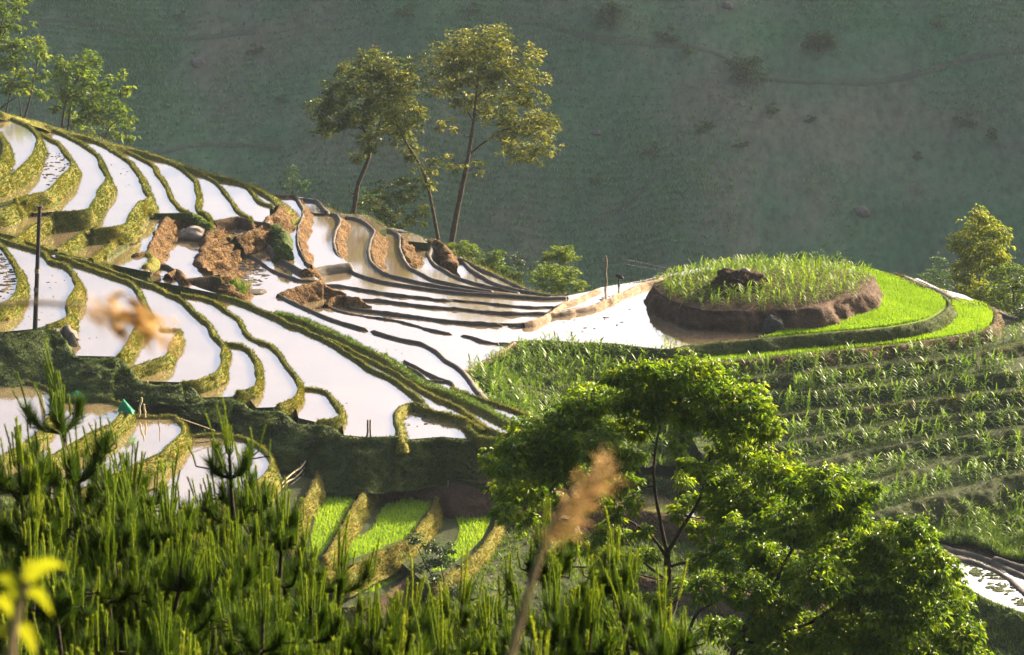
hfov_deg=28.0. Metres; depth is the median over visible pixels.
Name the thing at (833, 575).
spreading tree
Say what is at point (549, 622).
young pine
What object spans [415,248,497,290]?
paddy water
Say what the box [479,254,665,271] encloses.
cable
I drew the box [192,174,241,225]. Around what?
paddy water
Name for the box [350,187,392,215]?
pale bush
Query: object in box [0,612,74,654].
young pine
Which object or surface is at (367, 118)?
leaning tree
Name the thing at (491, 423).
paddy water
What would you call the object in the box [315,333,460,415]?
paddy water
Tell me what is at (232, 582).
young pine
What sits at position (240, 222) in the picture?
earth bank
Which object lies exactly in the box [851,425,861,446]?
maize plant
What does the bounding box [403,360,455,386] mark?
earth bank
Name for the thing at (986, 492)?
earth bank
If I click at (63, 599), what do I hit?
young pine
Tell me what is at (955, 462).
earth bank
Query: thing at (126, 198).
paddy water
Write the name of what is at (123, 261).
paddy water
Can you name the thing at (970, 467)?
maize plant
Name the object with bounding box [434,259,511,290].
paddy water
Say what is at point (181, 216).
earth bank
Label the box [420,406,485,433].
earth bank
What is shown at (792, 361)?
maize plant
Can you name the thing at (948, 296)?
earth bank
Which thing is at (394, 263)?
paddy water
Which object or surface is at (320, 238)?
paddy water
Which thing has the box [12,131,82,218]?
earth bank
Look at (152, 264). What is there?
earth bank
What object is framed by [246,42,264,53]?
hill bush
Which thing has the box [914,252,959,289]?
valley tree
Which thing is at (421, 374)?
earth bank
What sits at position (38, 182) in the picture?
paddy water
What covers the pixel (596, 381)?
field slope
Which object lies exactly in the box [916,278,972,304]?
paddy water
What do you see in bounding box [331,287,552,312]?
paddy water
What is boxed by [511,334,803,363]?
earth bank
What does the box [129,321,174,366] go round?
paddy water
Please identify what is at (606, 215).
path
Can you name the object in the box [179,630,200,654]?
young pine
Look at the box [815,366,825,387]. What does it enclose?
maize plant
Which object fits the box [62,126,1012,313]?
slope grass
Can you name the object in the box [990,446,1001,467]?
maize plant
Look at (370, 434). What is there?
stake
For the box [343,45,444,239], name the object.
slender tree
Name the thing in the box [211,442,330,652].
young pine
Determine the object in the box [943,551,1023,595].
earth bank
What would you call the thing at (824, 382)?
maize plant
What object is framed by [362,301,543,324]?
paddy water
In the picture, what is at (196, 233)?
rock slab
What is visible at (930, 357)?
maize plot
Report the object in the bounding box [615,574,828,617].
earth bank
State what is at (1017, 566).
earth bank
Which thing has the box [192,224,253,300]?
earth bank
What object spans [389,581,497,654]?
young pine
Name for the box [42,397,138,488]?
earth bank
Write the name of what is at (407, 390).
earth bank
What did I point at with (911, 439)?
maize plot
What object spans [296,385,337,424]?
paddy water
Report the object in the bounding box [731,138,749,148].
hill bush
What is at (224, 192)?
earth bank
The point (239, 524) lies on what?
paddy water
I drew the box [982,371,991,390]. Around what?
maize plant
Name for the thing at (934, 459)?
maize plot
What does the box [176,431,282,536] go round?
earth bank
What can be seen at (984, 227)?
tree
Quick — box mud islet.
[248,289,266,294]
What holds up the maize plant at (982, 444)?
on the maize plot at (934, 459)
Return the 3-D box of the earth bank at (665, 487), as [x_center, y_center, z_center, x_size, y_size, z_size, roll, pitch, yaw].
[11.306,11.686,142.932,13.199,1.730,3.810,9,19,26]
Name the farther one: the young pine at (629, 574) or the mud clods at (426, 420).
the mud clods at (426, 420)
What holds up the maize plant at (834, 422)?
on the maize plot at (783, 438)
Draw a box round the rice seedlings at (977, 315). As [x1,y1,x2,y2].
[694,289,993,360]
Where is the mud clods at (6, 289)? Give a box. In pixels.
[0,253,16,296]
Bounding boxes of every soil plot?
[273,470,313,517]
[306,493,358,572]
[341,576,404,614]
[347,499,431,565]
[401,517,493,596]
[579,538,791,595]
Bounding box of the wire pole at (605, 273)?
[604,256,607,286]
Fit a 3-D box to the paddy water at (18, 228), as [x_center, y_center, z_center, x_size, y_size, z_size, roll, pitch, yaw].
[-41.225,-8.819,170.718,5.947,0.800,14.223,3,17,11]
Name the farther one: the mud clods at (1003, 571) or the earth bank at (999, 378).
the earth bank at (999, 378)
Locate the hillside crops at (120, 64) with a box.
[0,0,1023,307]
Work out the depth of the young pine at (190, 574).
12.20 m
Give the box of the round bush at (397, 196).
[356,176,433,230]
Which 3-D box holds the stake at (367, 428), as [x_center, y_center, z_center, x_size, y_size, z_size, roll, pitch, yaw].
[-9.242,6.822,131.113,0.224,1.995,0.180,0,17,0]
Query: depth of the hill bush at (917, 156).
432.51 m
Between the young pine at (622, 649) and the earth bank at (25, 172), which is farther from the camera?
the earth bank at (25, 172)
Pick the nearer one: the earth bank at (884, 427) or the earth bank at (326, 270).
the earth bank at (884, 427)
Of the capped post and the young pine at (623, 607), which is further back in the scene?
the capped post
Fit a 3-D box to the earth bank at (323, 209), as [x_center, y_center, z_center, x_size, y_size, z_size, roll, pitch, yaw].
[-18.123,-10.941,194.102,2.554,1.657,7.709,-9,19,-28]
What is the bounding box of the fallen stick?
[181,418,214,430]
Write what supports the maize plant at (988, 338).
on the maize plot at (930, 357)
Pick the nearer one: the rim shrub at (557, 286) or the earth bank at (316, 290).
the earth bank at (316, 290)
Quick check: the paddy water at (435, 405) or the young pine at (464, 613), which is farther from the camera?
the paddy water at (435, 405)
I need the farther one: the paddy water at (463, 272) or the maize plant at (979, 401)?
the paddy water at (463, 272)
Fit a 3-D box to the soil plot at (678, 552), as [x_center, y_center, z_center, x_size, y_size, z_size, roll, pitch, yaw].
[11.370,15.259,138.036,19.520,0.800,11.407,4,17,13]
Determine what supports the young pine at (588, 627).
on the ground at (166, 410)
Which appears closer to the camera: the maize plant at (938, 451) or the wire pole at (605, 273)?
the maize plant at (938, 451)
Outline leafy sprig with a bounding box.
[0,558,67,654]
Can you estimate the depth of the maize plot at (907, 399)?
152.59 m
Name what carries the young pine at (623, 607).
on the ground at (166, 410)
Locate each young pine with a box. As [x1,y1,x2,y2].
[0,338,206,625]
[0,416,103,653]
[0,465,123,654]
[0,500,79,654]
[0,523,119,654]
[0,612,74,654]
[1,426,140,609]
[30,461,219,654]
[36,503,181,654]
[76,450,232,646]
[76,647,83,654]
[91,440,171,648]
[101,459,232,645]
[112,500,254,654]
[116,592,192,654]
[133,446,246,629]
[160,519,269,654]
[163,495,224,638]
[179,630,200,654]
[186,395,353,654]
[187,503,301,654]
[206,552,304,654]
[209,476,360,654]
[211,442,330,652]
[234,579,317,654]
[269,545,351,654]
[290,513,416,654]
[319,636,350,654]
[327,582,404,654]
[362,554,477,654]
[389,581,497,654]
[394,543,516,654]
[397,614,425,654]
[412,633,422,654]
[449,585,527,654]
[457,490,616,654]
[473,623,496,654]
[491,615,550,654]
[494,550,603,654]
[543,569,637,654]
[564,506,688,654]
[573,545,692,654]
[607,564,719,654]
[615,635,632,654]
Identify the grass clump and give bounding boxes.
[223,277,252,295]
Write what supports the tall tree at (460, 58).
on the ground at (166, 410)
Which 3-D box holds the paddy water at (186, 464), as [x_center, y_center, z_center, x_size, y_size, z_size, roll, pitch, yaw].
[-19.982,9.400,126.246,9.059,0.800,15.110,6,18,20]
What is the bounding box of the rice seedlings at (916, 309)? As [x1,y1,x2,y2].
[758,265,945,337]
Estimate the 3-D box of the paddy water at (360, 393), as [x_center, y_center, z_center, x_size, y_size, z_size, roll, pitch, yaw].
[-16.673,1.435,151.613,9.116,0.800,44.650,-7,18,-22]
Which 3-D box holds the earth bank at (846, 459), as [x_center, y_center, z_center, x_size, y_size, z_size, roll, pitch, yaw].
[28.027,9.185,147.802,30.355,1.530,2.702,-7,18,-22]
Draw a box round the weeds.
[0,312,1023,654]
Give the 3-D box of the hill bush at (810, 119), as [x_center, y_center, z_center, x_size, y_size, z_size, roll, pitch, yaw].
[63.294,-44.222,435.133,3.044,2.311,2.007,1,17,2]
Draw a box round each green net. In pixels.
[64,390,83,398]
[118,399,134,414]
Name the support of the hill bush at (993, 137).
on the hill
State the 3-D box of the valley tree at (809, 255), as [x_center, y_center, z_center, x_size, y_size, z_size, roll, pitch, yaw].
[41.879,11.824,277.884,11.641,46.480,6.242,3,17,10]
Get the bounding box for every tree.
[0,0,36,39]
[0,34,53,117]
[45,47,140,143]
[276,164,311,195]
[300,59,400,213]
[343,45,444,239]
[417,22,564,250]
[477,347,813,623]
[539,245,582,292]
[674,461,994,654]
[786,249,851,266]
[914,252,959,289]
[944,203,1015,302]
[972,255,1023,315]
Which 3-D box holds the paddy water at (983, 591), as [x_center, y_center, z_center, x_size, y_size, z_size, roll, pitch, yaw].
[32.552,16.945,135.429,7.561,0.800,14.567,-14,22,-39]
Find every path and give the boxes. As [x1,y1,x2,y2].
[0,17,255,40]
[152,139,281,154]
[257,441,511,493]
[503,13,1023,85]
[589,172,658,224]
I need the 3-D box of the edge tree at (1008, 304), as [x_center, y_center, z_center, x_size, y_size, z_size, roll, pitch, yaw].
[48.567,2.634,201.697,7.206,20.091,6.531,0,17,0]
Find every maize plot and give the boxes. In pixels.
[680,356,1023,398]
[682,385,1023,429]
[691,406,1023,461]
[702,424,1023,476]
[719,305,1023,377]
[738,445,1023,505]
[766,467,1023,542]
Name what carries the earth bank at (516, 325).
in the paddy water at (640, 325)
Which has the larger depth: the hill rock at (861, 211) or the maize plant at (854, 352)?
the hill rock at (861, 211)
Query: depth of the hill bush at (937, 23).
446.37 m
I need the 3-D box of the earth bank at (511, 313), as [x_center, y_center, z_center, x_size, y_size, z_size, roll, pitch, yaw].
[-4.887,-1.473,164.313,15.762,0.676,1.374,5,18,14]
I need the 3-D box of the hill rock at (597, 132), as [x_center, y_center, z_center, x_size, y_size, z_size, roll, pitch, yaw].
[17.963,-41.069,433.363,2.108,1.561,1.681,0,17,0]
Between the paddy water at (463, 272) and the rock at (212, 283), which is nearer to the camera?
the rock at (212, 283)
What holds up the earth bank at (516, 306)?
on the ground at (166, 410)
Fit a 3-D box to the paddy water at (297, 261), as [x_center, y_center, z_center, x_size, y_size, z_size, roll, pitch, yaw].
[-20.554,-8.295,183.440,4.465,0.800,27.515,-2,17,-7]
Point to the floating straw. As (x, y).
(53, 165)
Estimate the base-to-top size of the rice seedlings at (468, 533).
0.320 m
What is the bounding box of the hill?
[0,0,1023,315]
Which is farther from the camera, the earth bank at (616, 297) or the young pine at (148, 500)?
the earth bank at (616, 297)
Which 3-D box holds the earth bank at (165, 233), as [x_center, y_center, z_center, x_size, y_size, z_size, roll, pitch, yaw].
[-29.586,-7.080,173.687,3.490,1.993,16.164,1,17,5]
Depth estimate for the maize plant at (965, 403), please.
152.55 m
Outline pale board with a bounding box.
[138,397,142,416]
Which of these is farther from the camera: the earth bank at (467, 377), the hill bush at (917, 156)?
the hill bush at (917, 156)
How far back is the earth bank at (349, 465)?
132.54 m
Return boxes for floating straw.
[42,153,68,184]
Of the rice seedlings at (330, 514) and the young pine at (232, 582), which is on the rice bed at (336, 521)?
the rice seedlings at (330, 514)
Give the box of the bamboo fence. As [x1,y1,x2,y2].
[279,460,305,493]
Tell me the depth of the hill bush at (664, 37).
441.63 m
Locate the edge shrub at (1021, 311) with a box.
[1011,301,1023,321]
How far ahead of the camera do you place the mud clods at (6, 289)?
149.41 m
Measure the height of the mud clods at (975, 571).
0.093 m
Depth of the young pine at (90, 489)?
14.05 m
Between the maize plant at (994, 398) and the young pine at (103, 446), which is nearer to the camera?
the young pine at (103, 446)
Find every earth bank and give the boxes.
[0,110,310,224]
[0,117,48,196]
[0,130,15,178]
[0,199,32,227]
[0,232,428,405]
[0,236,87,334]
[0,242,29,322]
[0,326,586,494]
[0,379,55,468]
[11,213,56,244]
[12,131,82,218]
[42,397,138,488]
[52,129,117,231]
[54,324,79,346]
[55,226,97,253]
[55,252,231,393]
[55,253,155,365]
[61,128,158,244]
[81,412,193,509]
[90,237,128,262]
[124,327,185,378]
[126,150,191,221]
[131,216,190,263]
[137,251,159,279]
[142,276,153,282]
[148,152,215,224]
[150,212,193,220]
[160,263,173,271]
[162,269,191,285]
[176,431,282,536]
[180,291,305,417]
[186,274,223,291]
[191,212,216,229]
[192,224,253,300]
[199,172,253,222]
[211,173,274,212]
[213,216,256,230]
[224,340,265,406]
[231,225,270,257]
[242,252,315,282]
[253,221,267,227]
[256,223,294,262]
[262,204,297,239]
[266,244,302,274]
[273,195,323,280]
[273,309,536,433]
[275,194,310,267]
[276,279,346,304]
[278,295,367,330]
[284,470,327,560]
[301,198,329,215]
[303,385,348,432]
[314,198,663,296]
[316,263,353,276]
[319,490,383,581]
[324,295,371,308]
[326,284,453,301]
[326,304,451,334]
[327,337,517,437]
[329,211,568,299]
[335,217,351,261]
[342,575,418,626]
[343,496,444,597]
[345,216,544,296]
[349,305,502,326]
[361,298,546,315]
[370,231,388,271]
[370,330,487,398]
[381,478,560,517]
[390,230,492,291]
[392,401,423,453]
[401,235,424,267]
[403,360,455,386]
[407,366,443,382]
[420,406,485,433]
[426,245,519,293]
[426,519,506,605]
[428,239,460,276]
[450,387,543,422]
[459,256,536,295]
[461,335,511,344]
[461,421,504,449]
[465,300,554,308]
[466,342,515,370]
[505,515,579,539]
[508,322,524,326]
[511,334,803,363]
[522,289,601,327]
[546,274,669,317]
[574,508,758,571]
[590,473,732,504]
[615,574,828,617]
[677,272,1004,374]
[682,369,1022,406]
[686,389,1023,439]
[697,407,1023,471]
[723,341,1023,389]
[726,428,1023,495]
[751,267,957,354]
[765,451,1023,506]
[769,472,1023,558]
[902,276,1022,320]
[918,566,1023,642]
[934,543,1023,577]
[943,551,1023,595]
[991,556,1023,572]
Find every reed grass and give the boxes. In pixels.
[0,290,186,361]
[506,441,629,654]
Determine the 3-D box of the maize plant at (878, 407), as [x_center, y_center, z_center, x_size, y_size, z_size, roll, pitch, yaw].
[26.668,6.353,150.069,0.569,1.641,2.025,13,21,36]
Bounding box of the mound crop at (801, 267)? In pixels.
[651,251,874,312]
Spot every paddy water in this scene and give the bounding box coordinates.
[0,119,36,172]
[0,132,69,206]
[0,215,47,236]
[0,242,74,332]
[0,249,16,301]
[0,385,49,454]
[3,402,122,484]
[32,129,105,215]
[40,230,82,248]
[51,255,139,358]
[51,415,180,500]
[55,127,147,227]
[74,244,107,258]
[104,219,161,279]
[106,153,180,258]
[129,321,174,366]
[135,437,268,513]
[136,279,220,384]
[145,159,204,217]
[150,233,217,279]
[150,273,216,300]
[175,467,281,548]
[183,297,297,411]
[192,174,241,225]
[198,346,255,399]
[217,298,414,437]
[218,181,269,227]
[224,228,242,245]
[238,251,475,394]
[241,247,316,279]
[255,192,274,213]
[268,198,307,272]
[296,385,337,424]
[299,197,330,215]
[303,298,508,385]
[307,215,347,267]
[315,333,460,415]
[323,272,590,307]
[326,267,771,348]
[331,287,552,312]
[345,219,552,296]
[350,214,386,236]
[353,349,514,433]
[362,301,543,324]
[384,233,534,295]
[390,228,427,249]
[404,411,481,439]
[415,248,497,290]
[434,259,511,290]
[436,384,527,422]
[476,270,547,293]
[550,273,669,311]
[589,468,705,519]
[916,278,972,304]
[937,544,1023,611]
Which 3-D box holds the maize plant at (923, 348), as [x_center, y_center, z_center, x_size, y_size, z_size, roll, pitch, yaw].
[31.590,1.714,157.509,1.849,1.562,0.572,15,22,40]
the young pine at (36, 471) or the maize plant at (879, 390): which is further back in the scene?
the maize plant at (879, 390)
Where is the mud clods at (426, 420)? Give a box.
[403,413,434,425]
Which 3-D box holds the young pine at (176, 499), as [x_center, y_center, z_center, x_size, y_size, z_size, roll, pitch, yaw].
[-2.405,3.652,14.728,1.808,5.941,1.894,-12,21,-38]
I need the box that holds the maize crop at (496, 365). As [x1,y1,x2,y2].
[465,323,1023,540]
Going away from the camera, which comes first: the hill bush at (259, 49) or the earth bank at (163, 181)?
the earth bank at (163, 181)
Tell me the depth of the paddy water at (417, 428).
134.02 m
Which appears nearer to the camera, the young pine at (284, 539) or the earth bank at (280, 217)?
the young pine at (284, 539)
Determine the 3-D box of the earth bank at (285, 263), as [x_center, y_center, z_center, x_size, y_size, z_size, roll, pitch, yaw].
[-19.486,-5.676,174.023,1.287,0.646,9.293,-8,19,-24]
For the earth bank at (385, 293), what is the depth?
167.70 m
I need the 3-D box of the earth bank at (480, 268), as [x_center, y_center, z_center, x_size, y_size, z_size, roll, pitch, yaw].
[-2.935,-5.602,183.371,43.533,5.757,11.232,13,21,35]
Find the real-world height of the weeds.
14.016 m
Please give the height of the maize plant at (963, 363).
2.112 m
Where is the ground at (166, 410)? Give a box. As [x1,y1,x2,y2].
[0,206,1023,654]
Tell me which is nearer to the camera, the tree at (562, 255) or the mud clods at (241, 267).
the mud clods at (241, 267)
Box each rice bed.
[309,493,356,556]
[361,572,401,591]
[431,516,489,571]
[704,305,991,361]
[765,266,946,337]
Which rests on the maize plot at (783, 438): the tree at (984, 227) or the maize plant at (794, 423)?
the maize plant at (794, 423)
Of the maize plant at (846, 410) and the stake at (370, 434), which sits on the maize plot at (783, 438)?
the maize plant at (846, 410)
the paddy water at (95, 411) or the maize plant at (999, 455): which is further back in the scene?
the maize plant at (999, 455)
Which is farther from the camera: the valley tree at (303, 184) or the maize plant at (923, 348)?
the valley tree at (303, 184)
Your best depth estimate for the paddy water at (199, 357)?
144.41 m
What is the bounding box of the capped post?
[615,274,623,286]
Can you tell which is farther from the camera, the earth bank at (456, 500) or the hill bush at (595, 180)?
the hill bush at (595, 180)
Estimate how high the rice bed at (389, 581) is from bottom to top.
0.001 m
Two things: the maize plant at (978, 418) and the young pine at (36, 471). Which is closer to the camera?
the young pine at (36, 471)
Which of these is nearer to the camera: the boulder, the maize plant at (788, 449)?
the maize plant at (788, 449)
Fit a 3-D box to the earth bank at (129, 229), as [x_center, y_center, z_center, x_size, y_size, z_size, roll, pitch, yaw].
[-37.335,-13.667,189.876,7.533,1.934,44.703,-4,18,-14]
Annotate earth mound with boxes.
[644,267,884,333]
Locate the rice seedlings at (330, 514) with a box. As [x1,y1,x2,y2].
[307,493,354,555]
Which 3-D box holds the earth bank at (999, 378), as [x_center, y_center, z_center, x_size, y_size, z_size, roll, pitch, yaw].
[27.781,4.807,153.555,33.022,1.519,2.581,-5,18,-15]
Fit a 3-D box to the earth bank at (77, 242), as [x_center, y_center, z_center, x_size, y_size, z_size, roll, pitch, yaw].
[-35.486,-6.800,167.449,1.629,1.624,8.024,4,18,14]
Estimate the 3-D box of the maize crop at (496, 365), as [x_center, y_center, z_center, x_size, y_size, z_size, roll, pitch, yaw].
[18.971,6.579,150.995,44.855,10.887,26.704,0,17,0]
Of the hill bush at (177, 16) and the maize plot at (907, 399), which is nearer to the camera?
the maize plot at (907, 399)
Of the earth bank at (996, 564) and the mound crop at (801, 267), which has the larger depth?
the mound crop at (801, 267)
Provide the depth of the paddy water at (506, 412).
137.71 m
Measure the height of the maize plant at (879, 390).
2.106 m
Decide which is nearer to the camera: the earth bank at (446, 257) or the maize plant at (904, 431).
the maize plant at (904, 431)
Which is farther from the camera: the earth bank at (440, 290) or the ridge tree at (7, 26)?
the ridge tree at (7, 26)
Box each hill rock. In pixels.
[190,58,205,67]
[592,129,601,135]
[722,1,732,9]
[853,205,869,217]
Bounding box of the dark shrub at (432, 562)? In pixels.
[408,532,463,599]
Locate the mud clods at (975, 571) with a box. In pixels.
[961,562,1023,605]
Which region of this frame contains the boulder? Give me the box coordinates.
[760,315,785,332]
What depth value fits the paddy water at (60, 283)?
149.74 m
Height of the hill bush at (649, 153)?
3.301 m
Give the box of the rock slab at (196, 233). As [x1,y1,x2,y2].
[178,226,204,240]
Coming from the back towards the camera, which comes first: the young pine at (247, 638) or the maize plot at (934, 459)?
the maize plot at (934, 459)
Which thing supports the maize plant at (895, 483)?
on the maize plot at (942, 490)
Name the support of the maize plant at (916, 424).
on the maize plot at (911, 439)
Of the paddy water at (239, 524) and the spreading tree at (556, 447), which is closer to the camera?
the spreading tree at (556, 447)
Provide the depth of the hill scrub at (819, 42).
443.14 m
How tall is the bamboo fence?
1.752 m
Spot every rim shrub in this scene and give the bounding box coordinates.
[447,240,485,259]
[474,249,524,282]
[502,250,536,277]
[526,261,590,293]
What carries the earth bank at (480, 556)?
on the ground at (166, 410)
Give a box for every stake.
[366,419,368,437]
[369,419,371,436]
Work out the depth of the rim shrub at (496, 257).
187.75 m
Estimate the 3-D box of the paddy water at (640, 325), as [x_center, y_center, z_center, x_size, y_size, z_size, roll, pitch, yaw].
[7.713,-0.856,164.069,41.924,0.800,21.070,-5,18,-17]
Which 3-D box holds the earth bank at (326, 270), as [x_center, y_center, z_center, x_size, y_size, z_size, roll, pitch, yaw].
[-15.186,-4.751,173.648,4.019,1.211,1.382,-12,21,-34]
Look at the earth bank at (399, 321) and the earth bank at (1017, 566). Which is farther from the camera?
the earth bank at (399, 321)
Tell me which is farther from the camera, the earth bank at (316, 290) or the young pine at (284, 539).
the earth bank at (316, 290)
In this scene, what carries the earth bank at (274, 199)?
on the ground at (166, 410)
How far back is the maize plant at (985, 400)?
152.96 m
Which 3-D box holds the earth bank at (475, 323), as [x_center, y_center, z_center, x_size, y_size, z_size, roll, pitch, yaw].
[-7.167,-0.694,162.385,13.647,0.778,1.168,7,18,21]
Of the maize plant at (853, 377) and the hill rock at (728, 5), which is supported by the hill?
the hill rock at (728, 5)
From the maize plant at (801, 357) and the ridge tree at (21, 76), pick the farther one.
the ridge tree at (21, 76)
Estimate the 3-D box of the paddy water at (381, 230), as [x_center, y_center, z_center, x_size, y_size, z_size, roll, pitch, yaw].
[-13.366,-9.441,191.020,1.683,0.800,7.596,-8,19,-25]
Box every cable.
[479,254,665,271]
[480,249,679,270]
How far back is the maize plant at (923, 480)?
143.13 m
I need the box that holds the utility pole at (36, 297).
[33,205,42,330]
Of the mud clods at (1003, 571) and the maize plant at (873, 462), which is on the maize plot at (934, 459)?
the maize plant at (873, 462)
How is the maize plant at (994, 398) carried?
on the maize plot at (783, 438)
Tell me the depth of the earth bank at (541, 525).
130.47 m
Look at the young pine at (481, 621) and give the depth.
12.43 m
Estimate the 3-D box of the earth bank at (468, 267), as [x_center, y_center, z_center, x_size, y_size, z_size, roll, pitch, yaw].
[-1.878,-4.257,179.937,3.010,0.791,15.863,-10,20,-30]
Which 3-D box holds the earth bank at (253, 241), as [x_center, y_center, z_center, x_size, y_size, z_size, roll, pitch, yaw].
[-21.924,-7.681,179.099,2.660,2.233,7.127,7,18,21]
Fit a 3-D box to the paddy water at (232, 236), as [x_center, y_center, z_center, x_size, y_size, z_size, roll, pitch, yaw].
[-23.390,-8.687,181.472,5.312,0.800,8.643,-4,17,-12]
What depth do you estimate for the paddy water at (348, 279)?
167.72 m
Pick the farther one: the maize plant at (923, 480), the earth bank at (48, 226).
the earth bank at (48, 226)
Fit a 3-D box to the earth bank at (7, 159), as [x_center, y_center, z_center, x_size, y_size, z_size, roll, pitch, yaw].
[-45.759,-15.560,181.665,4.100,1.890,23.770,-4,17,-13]
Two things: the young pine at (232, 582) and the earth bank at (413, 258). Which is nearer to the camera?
the young pine at (232, 582)
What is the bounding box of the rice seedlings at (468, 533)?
[434,514,490,570]
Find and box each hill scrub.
[593,2,623,28]
[724,54,772,85]
[800,28,837,52]
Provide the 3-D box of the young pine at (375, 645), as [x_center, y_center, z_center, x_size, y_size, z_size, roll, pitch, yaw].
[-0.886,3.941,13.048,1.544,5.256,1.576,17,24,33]
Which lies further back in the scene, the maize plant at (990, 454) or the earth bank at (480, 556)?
the maize plant at (990, 454)
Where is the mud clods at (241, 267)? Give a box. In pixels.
[238,256,269,287]
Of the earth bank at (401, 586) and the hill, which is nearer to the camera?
the earth bank at (401, 586)
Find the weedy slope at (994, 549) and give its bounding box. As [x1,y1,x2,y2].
[935,503,1023,559]
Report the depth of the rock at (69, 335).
140.25 m
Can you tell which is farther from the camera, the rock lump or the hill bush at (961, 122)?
the hill bush at (961, 122)
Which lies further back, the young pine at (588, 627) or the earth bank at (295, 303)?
the earth bank at (295, 303)
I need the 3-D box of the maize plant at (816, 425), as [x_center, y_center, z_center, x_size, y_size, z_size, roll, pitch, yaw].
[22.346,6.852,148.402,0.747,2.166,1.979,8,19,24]
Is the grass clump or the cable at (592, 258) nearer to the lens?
the grass clump
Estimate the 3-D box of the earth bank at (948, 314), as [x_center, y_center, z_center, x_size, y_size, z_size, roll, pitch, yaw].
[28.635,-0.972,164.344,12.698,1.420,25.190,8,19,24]
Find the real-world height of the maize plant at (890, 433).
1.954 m
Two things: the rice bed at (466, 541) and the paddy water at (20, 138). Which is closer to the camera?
the rice bed at (466, 541)
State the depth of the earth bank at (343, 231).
183.24 m
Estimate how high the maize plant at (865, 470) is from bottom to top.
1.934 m
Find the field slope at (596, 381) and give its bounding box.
[473,343,697,467]
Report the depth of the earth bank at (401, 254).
175.24 m
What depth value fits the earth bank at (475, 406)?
144.43 m
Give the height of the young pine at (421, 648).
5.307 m
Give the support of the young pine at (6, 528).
on the ground at (166, 410)
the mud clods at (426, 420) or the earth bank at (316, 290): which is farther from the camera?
the earth bank at (316, 290)
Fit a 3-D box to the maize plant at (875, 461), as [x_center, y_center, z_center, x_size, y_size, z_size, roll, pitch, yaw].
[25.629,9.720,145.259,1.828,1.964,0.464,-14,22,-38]
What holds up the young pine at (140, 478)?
on the ground at (166, 410)
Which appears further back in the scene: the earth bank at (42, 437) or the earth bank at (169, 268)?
the earth bank at (169, 268)
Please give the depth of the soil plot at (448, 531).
125.49 m
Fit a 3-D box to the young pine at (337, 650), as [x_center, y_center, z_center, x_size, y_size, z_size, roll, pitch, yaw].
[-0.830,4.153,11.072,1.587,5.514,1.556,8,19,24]
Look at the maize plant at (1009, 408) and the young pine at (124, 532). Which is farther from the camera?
the maize plant at (1009, 408)
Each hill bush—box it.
[171,10,185,20]
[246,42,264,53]
[275,94,288,103]
[394,2,415,17]
[465,2,479,12]
[588,172,602,183]
[642,144,658,155]
[655,25,681,45]
[683,43,693,54]
[696,118,714,133]
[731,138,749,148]
[766,101,779,113]
[804,114,816,122]
[913,151,923,158]
[929,14,945,27]
[952,111,978,126]
[986,127,996,139]
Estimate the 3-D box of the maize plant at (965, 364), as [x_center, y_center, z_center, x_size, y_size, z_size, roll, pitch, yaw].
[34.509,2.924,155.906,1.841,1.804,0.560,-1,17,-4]
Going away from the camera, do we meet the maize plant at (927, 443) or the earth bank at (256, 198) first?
the maize plant at (927, 443)
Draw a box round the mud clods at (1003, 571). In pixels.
[976,559,1023,578]
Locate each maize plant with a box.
[748,351,757,370]
[777,441,799,458]
[781,393,791,411]
[784,385,791,410]
[786,352,800,370]
[791,414,796,439]
[794,351,804,372]
[798,352,811,369]
[812,407,823,429]
[812,433,820,454]
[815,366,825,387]
[818,374,833,391]
[824,406,842,426]
[825,415,845,429]
[844,402,853,424]
[846,340,852,360]
[847,343,861,364]
[847,369,859,385]
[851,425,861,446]
[853,458,878,480]
[864,455,881,476]
[867,451,881,473]
[870,465,880,476]
[871,382,882,402]
[871,405,886,422]
[871,425,885,445]
[885,424,896,443]
[885,482,894,508]
[887,364,906,380]
[890,488,898,504]
[891,472,897,499]
[892,343,905,361]
[894,423,902,442]
[896,381,916,399]
[899,423,909,438]
[899,449,910,472]
[905,475,920,494]
[910,471,921,488]
[911,472,928,493]
[913,416,917,439]
[917,340,932,354]
[919,355,928,375]
[920,436,940,457]
[921,432,937,452]
[923,481,929,496]
[936,442,943,459]
[952,353,973,370]
[954,354,973,373]
[958,395,972,411]
[965,330,981,345]
[969,392,985,409]
[969,410,980,432]
[969,462,975,478]
[972,431,991,450]
[977,392,992,409]
[977,437,986,455]
[981,386,997,408]
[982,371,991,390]
[984,330,998,347]
[985,450,998,466]
[986,349,994,368]
[988,410,1007,428]
[989,389,1004,408]
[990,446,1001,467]
[1006,399,1019,419]
[1008,427,1019,450]
[1010,451,1023,470]
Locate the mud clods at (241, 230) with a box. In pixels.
[232,229,246,235]
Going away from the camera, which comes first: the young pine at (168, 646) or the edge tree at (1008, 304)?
the young pine at (168, 646)
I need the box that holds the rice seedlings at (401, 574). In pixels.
[366,572,402,591]
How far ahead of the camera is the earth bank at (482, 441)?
131.70 m
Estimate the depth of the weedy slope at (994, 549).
140.47 m
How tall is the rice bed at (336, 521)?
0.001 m

